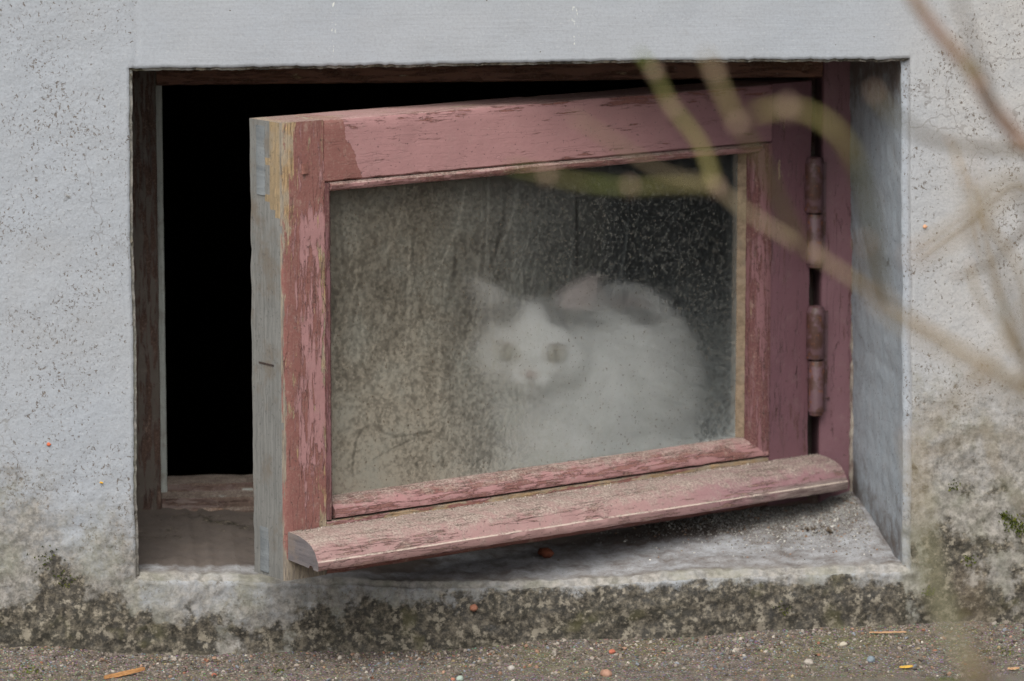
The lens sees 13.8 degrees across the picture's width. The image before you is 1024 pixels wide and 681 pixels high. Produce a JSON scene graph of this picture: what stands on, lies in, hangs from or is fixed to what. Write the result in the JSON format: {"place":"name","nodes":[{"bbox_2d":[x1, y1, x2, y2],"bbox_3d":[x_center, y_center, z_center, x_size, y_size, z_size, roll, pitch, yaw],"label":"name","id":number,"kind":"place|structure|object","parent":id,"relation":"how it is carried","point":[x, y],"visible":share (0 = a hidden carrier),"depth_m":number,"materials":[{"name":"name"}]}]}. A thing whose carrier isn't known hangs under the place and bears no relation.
{"place":"outdoors","nodes":[
{"label":"outdoors","id":0,"kind":"place"},
{"bbox_2d":[0,621,1023,680],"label":"ground","id":1,"kind":"structure","parent":0,"point":[937,669],"depth_m":3.57,"materials":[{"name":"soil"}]},
{"bbox_2d":[104,667,144,678],"bbox_3d":[-0.323,0.277,3.522,0.039,0.005,0.005,-6,11,-34],"label":"wood chip","id":2,"kind":"object","parent":1,"relation":"on","point":[126,672],"visible":1,"depth_m":3.52,"materials":[{"name":"brown wood"}]},
{"bbox_2d":[456,675,462,680],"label":"pebble","id":3,"kind":"object","parent":1,"relation":"on","point":[459,678],"visible":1,"depth_m":3.50,"materials":[{"name":"stone"}]},
{"bbox_2d":[508,665,514,669],"bbox_3d":[-0.001,0.275,3.545,0.006,0.005,0.006,-3,10,-19],"label":"pebble","id":4,"kind":"object","parent":1,"relation":"on","point":[511,667],"visible":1,"depth_m":3.54,"materials":[{"name":"stone"}]},
{"bbox_2d":[0,0,1023,654],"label":"house wall","id":5,"kind":"structure","parent":1,"relation":"on","point":[172,582],"depth_m":3.61,"materials":[{"name":"paint"}]},
{"bbox_2d":[470,604,477,611],"bbox_3d":[-0.033,0.230,3.632,0.008,0.007,0.006,-6,11,-31],"label":"brick crumb","id":6,"kind":"object","parent":5,"relation":"attached to","point":[473,607],"visible":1,"depth_m":3.63,"materials":[{"name":"brick"}]},
{"bbox_2d":[132,61,851,580],"bbox_3d":[0.001,-0.016,3.667,0.672,0.476,0.390,-1,9,-7],"label":"cellar window","id":7,"kind":"structure","parent":5,"relation":"attached to","point":[450,307],"depth_m":3.67,"materials":[{"name":"red wood"}]},
{"bbox_2d":[295,454,819,533],"bbox_3d":[0.055,0.133,3.677,0.575,0.004,0.027,-7,12,-36],"label":"ledge grit","id":8,"kind":"object","parent":7,"relation":"on","point":[749,464],"visible":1,"depth_m":3.68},
{"bbox_2d":[538,547,553,557],"bbox_3d":[0.030,0.186,3.711,0.012,0.010,0.018,-6,11,-34],"label":"seed husk","id":9,"kind":"object","parent":5,"relation":"on","point":[546,552],"visible":1,"depth_m":3.71,"materials":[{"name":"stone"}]},
{"bbox_2d":[533,491,882,564],"bbox_3d":[0.144,0.169,3.760,0.354,0.030,0.166,-1,9,-7],"label":"sill grit","id":10,"kind":"object","parent":5,"relation":"on","point":[836,502],"visible":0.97,"depth_m":3.80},
{"bbox_2d":[801,524,834,533],"bbox_3d":[0.275,0.169,3.779,0.032,0.007,0.024,-1,9,-7],"label":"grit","id":11,"kind":"object","parent":5,"relation":"on","point":[828,530],"visible":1,"depth_m":3.78,"materials":[{"name":"grey gravel"}]},
{"bbox_2d":[6,624,1023,677],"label":"plant litter","id":12,"kind":"object","parent":1,"relation":"on","point":[530,658],"visible":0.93,"depth_m":3.59,"materials":[{"name":"brown plant"}]},
{"bbox_2d":[7,478,1023,680],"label":"moss","id":13,"kind":"object","parent":1,"relation":"on","point":[1004,515],"visible":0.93,"depth_m":3.66,"materials":[{"name":"green plant"}]},
{"bbox_2d":[600,669,612,676],"bbox_3d":[0.078,0.278,3.520,0.009,0.008,0.012,-6,11,-34],"label":"pebble","id":14,"kind":"object","parent":1,"relation":"on","point":[606,672],"visible":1,"depth_m":3.52,"materials":[{"name":"stone"}]},
{"bbox_2d":[511,0,1023,680],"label":"bare shrub","id":15,"kind":"object","parent":1,"relation":"on","point":[989,370],"visible":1,"depth_m":1.87,"materials":[{"name":"brown plant"}]},
{"bbox_2d":[803,659,813,664],"bbox_3d":[0.250,0.271,3.560,0.009,0.006,0.008,4,10,24],"label":"pebble","id":16,"kind":"object","parent":1,"relation":"on","point":[808,661],"visible":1,"depth_m":3.56,"materials":[{"name":"stone"}]},
{"bbox_2d":[839,641,846,646],"bbox_3d":[0.284,0.261,3.623,0.007,0.006,0.008,8,12,39],"label":"pebble","id":17,"kind":"object","parent":1,"relation":"on","point":[842,644],"visible":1,"depth_m":3.62,"materials":[{"name":"stone"}]},
{"bbox_2d":[867,656,874,661],"bbox_3d":[0.303,0.270,3.569,0.008,0.007,0.009,1,9,9],"label":"pebble","id":18,"kind":"object","parent":1,"relation":"on","point":[870,658],"visible":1,"depth_m":3.57,"materials":[{"name":"stone"}]},
{"bbox_2d":[869,631,905,632],"bbox_3d":[0.326,0.253,3.659,0.032,0.002,0.005,-1,9,-7],"label":"straw","id":19,"kind":"object","parent":1,"relation":"on","point":[888,632],"visible":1,"depth_m":3.66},
{"bbox_2d":[899,665,912,667],"bbox_3d":[0.330,0.273,3.539,0.013,0.002,0.007,-1,9,-7],"label":"leaf scrap","id":20,"kind":"object","parent":1,"relation":"on","point":[907,666],"visible":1,"depth_m":3.54,"materials":[{"name":"yellow plant"}]}
]}

